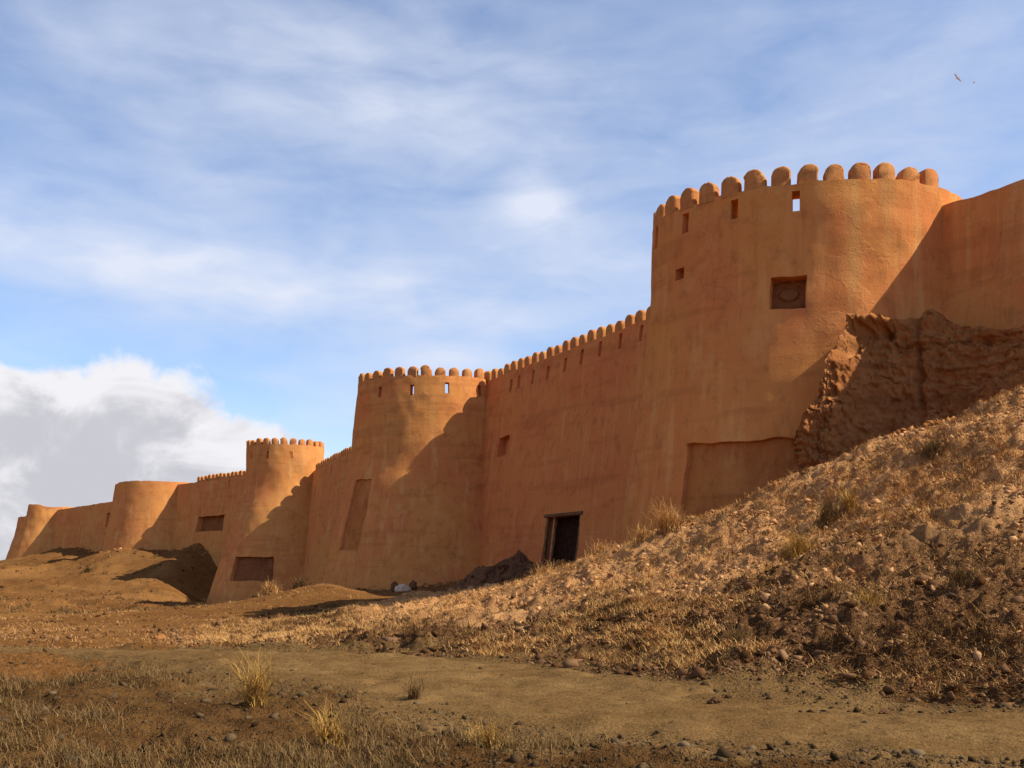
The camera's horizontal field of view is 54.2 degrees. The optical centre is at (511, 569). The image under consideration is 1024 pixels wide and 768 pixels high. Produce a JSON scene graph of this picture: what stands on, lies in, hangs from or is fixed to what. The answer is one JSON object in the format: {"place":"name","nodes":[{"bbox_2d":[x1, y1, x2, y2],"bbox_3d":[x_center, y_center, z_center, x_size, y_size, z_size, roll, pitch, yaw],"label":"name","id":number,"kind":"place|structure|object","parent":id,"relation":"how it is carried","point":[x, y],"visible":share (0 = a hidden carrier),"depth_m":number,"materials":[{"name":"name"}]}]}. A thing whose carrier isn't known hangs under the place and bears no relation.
{"place":"outdoors","nodes":[
{"label":"outdoors","id":0,"kind":"place"},
{"bbox_2d":[409,580,416,589],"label":"dark lump","id":1,"kind":"object","parent":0,"point":[413,585],"visible":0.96,"depth_m":70.69,"materials":[{"name":"brown stone"}]},
{"bbox_2d":[0,387,1023,767],"bbox_3d":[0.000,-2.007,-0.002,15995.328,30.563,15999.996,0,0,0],"label":"ground","id":2,"kind":"structure","parent":0,"point":[168,581],"depth_m":19.64,"materials":[{"name":"brown soil"}]},
{"bbox_2d":[5,504,72,559],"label":"round tower","id":3,"kind":"structure","parent":2,"relation":"on","point":[34,531],"depth_m":187.11,"materials":[{"name":"paint"}]},
{"bbox_2d":[53,502,111,551],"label":"curtain wall","id":4,"kind":"structure","parent":2,"relation":"on","point":[84,527],"depth_m":174.70,"materials":[{"name":"paint"}]},
{"bbox_2d":[81,565,92,572],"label":"dry bush","id":5,"kind":"object","parent":2,"relation":"on","point":[87,569],"visible":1,"depth_m":131.86,"materials":[{"name":"brown plant"}]},
{"bbox_2d":[0,547,208,609],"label":"spur stones","id":6,"kind":"object","parent":2,"relation":"on","point":[68,594],"visible":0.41,"depth_m":124.79,"materials":[{"name":"brown stone"}]},
{"bbox_2d":[0,548,213,613],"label":"scrub","id":7,"kind":"object","parent":2,"relation":"on","point":[76,611],"visible":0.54,"depth_m":68.22,"materials":[{"name":"brown plant"}]},
{"bbox_2d":[102,480,187,550],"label":"round tower","id":8,"kind":"structure","parent":2,"relation":"on","point":[142,514],"depth_m":145.30,"materials":[{"name":"paint"}]},
{"bbox_2d":[155,634,165,638],"bbox_3d":[-11.626,2.223,33.017,0.431,0.194,0.366,0,0,0],"label":"loose stone","id":9,"kind":"object","parent":2,"relation":"on","point":[161,636],"visible":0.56,"depth_m":32.92,"materials":[{"name":"stone"}]},
{"bbox_2d":[0,583,328,647],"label":"field stones","id":10,"kind":"object","parent":2,"relation":"on","point":[56,639],"visible":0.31,"depth_m":44.35,"materials":[{"name":"brown stone"}]},
{"bbox_2d":[0,584,360,648],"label":"field grass","id":11,"kind":"structure","parent":2,"relation":"on","point":[26,630],"depth_m":41.84,"materials":[{"name":"beige plant"}]},
{"bbox_2d":[173,470,245,566],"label":"curtain wall","id":12,"kind":"structure","parent":2,"relation":"on","point":[207,506],"depth_m":138.75,"materials":[{"name":"paint"}]},
{"bbox_2d":[209,637,293,707],"bbox_3d":[-2.911,1.212,11.627,1.311,0.802,0.991,0,0,0],"label":"grass tussock","id":13,"kind":"object","parent":2,"relation":"on","point":[255,695],"depth_m":11.56,"materials":[{"name":"beige plant"}]},
{"bbox_2d":[206,437,323,604],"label":"round tower","id":14,"kind":"structure","parent":2,"relation":"on","point":[267,539],"depth_m":119.47,"materials":[{"name":"paint"}]},
{"bbox_2d":[257,578,282,596],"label":"dry bush","id":15,"kind":"object","parent":2,"relation":"on","point":[269,589],"visible":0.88,"depth_m":61.80,"materials":[{"name":"plant"}]},
{"bbox_2d":[287,577,311,589],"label":"dry bush","id":16,"kind":"object","parent":2,"relation":"on","point":[303,583],"visible":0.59,"depth_m":65.77,"materials":[{"name":"brown plant"}]},
{"bbox_2d":[0,659,624,767],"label":"verge grass","id":17,"kind":"structure","parent":2,"relation":"on","point":[253,753],"depth_m":9.19,"materials":[{"name":"brown plant"}]},
{"bbox_2d":[288,690,365,749],"bbox_3d":[-1.798,1.481,9.830,0.850,0.683,0.702,0,0,-10],"label":"grass tussock","id":18,"kind":"object","parent":2,"relation":"on","point":[329,734],"depth_m":9.78,"materials":[{"name":"beige plant"}]},
{"bbox_2d":[303,446,351,585],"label":"curtain wall","id":19,"kind":"structure","parent":2,"relation":"on","point":[329,478],"depth_m":110.82,"materials":[{"name":"paint"}]},
{"bbox_2d":[391,581,397,591],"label":"dark lump","id":20,"kind":"object","parent":2,"relation":"on","point":[394,584],"visible":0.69,"depth_m":70.74,"materials":[{"name":"stone"}]},
{"bbox_2d":[395,584,410,591],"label":"pale block","id":21,"kind":"object","parent":2,"relation":"on","point":[401,588],"depth_m":70.11,"materials":[{"name":"stone"}]},
{"bbox_2d":[322,365,491,589],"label":"round tower","id":22,"kind":"structure","parent":2,"relation":"on","point":[411,508],"depth_m":77.38,"materials":[{"name":"paint"}]},
{"bbox_2d":[402,672,432,699],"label":"grass tussock","id":23,"kind":"object","parent":2,"relation":"on","point":[413,694],"depth_m":13.17,"materials":[{"name":"brown plant"}]},
{"bbox_2d":[459,708,514,748],"bbox_3d":[-0.192,1.500,9.413,0.651,0.442,0.546,0,0,0],"label":"grass tussock","id":24,"kind":"object","parent":2,"relation":"on","point":[488,734],"depth_m":9.36,"materials":[{"name":"beige plant"}]},
{"bbox_2d":[431,550,571,591],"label":"rubble heap","id":25,"kind":"object","parent":2,"relation":"on","point":[518,563],"visible":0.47,"depth_m":64.77,"materials":[{"name":"brown soil"}]},
{"bbox_2d":[0,637,1023,767],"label":"gravel scatter","id":26,"kind":"object","parent":2,"relation":"on","point":[723,754],"visible":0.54,"depth_m":9.80,"materials":[{"name":"brown gravel"}]},
{"bbox_2d":[53,383,1023,604],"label":"fallen mud","id":27,"kind":"structure","parent":2,"relation":"on","point":[899,431],"depth_m":74.37,"materials":[{"name":"brown soil"}]},
{"bbox_2d":[527,559,564,579],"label":"grass tussock","id":28,"kind":"object","parent":2,"relation":"on","point":[542,570],"depth_m":40.06,"materials":[{"name":"plant"}]},
{"bbox_2d":[481,306,649,566],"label":"curtain wall","id":29,"kind":"structure","parent":2,"relation":"on","point":[561,422],"depth_m":67.16,"materials":[{"name":"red paint"}]},
{"bbox_2d":[552,516,579,560],"bbox_3d":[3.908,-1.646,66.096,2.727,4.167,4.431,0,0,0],"label":"door leaf","id":30,"kind":"structure","parent":29,"relation":"in","point":[566,535],"depth_m":66.73,"materials":[{"name":"brown wood"}]},
{"bbox_2d":[135,479,1023,706],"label":"rubble scatter","id":31,"kind":"object","parent":2,"relation":"on","point":[700,672],"visible":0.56,"depth_m":17.54,"materials":[{"name":"brown stone"}]},
{"bbox_2d":[174,382,1023,698],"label":"dry grass","id":32,"kind":"structure","parent":2,"relation":"on","point":[227,639],"depth_m":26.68,"materials":[{"name":"plant"}]},
{"bbox_2d":[585,538,618,555],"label":"grass tussock","id":33,"kind":"object","parent":2,"relation":"on","point":[600,548],"depth_m":37.27,"materials":[{"name":"plant"}]},
{"bbox_2d":[627,522,653,547],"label":"grass tussock","id":34,"kind":"object","parent":2,"relation":"on","point":[640,536],"depth_m":35.74,"materials":[{"name":"plant"}]},
{"bbox_2d":[622,585,659,606],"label":"grass tussock","id":35,"kind":"object","parent":2,"relation":"on","point":[639,597],"depth_m":22.78,"materials":[{"name":"plant"}]},
{"bbox_2d":[642,498,693,536],"bbox_3d":[5.371,-1.799,34.649,1.973,1.620,2.242,0,0,-25],"label":"grass tussock","id":36,"kind":"object","parent":2,"relation":"on","point":[667,520],"depth_m":34.40,"materials":[{"name":"plant"}]},
{"bbox_2d":[330,378,1023,698],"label":"slope scrub","id":37,"kind":"object","parent":2,"relation":"on","point":[624,661],"visible":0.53,"depth_m":17.12,"materials":[{"name":"brown plant"}]},
{"bbox_2d":[344,385,1023,682],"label":"dusty clods","id":38,"kind":"object","parent":2,"relation":"on","point":[764,597],"visible":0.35,"depth_m":28.43,"materials":[{"name":"brown soil"}]},
{"bbox_2d":[719,618,752,644],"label":"grass tussock","id":39,"kind":"object","parent":2,"relation":"on","point":[732,634],"depth_m":17.36,"materials":[{"name":"brown plant"}]},
{"bbox_2d":[753,559,789,577],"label":"grass tussock","id":40,"kind":"object","parent":2,"relation":"on","point":[765,569],"depth_m":24.00,"materials":[{"name":"beige plant"}]},
{"bbox_2d":[623,162,962,542],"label":"round tower","id":41,"kind":"structure","parent":2,"relation":"on","point":[760,288],"depth_m":40.24,"materials":[{"name":"paint"}]},
{"bbox_2d":[768,524,832,560],"bbox_3d":[7.320,-0.666,25.602,1.560,1.152,1.531,0,0,44],"label":"grass tussock","id":42,"kind":"object","parent":2,"relation":"on","point":[798,549],"depth_m":25.50,"materials":[{"name":"beige plant"}]},
{"bbox_2d":[804,490,847,529],"bbox_3d":[8.627,-1.601,27.621,1.369,1.212,1.289,0,0,30],"label":"dry bush","id":43,"kind":"object","parent":2,"relation":"on","point":[828,513],"visible":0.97,"depth_m":27.51,"materials":[{"name":"brown plant"}]},
{"bbox_2d":[834,481,866,512],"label":"dry bush","id":44,"kind":"object","parent":2,"relation":"on","point":[850,503],"visible":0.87,"depth_m":27.65,"materials":[{"name":"beige plant"}]},
{"bbox_2d":[847,581,887,610],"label":"grass tussock","id":45,"kind":"object","parent":2,"relation":"on","point":[867,599],"depth_m":17.56,"materials":[{"name":"beige plant"}]},
{"bbox_2d":[788,308,1023,475],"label":"eroded mud mass","id":46,"kind":"object","parent":2,"relation":"on","point":[882,376],"visible":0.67,"depth_m":37.29,"materials":[{"name":"brown soil"}]},
{"bbox_2d":[908,432,953,466],"bbox_3d":[11.824,-3.449,28.198,1.226,1.198,1.201,0,0,-42],"label":"dry bush","id":47,"kind":"object","parent":2,"relation":"on","point":[932,449],"visible":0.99,"depth_m":28.13,"materials":[{"name":"brown plant"}]},
{"bbox_2d":[936,559,986,595],"bbox_3d":[7.943,0.182,17.784,1.007,0.839,1.157,0,0,45],"label":"dry bush","id":48,"kind":"object","parent":2,"relation":"on","point":[963,580],"visible":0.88,"depth_m":17.74,"materials":[{"name":"brown plant"}]},
{"bbox_2d":[940,179,1023,329],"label":"curtain wall","id":49,"kind":"structure","parent":2,"relation":"on","point":[982,261],"depth_m":38.85,"materials":[{"name":"paint"}]},
{"bbox_2d":[0,647,1023,759],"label":"dirt track","id":50,"kind":"structure","parent":0,"point":[650,708],"depth_m":12.56,"materials":[{"name":"brown soil"}]},
{"bbox_2d":[707,697,721,703],"bbox_3d":[2.660,1.730,13.198,0.184,0.112,0.178,0,0,-39],"label":"loose stone","id":51,"kind":"object","parent":50,"relation":"on","point":[713,700],"visible":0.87,"depth_m":13.15,"materials":[{"name":"brown stone"}]},
{"bbox_2d":[879,709,889,713],"bbox_3d":[4.610,1.755,12.397,0.138,0.066,0.113,0,0,0],"label":"loose stone","id":52,"kind":"object","parent":50,"relation":"on","point":[884,711],"visible":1,"depth_m":12.37,"materials":[{"name":"brown stone"}]},
{"bbox_2d":[0,0,1023,559],"label":"sky","id":53,"kind":"structure","parent":0,"point":[218,217],"materials":[{"name":"blue"}]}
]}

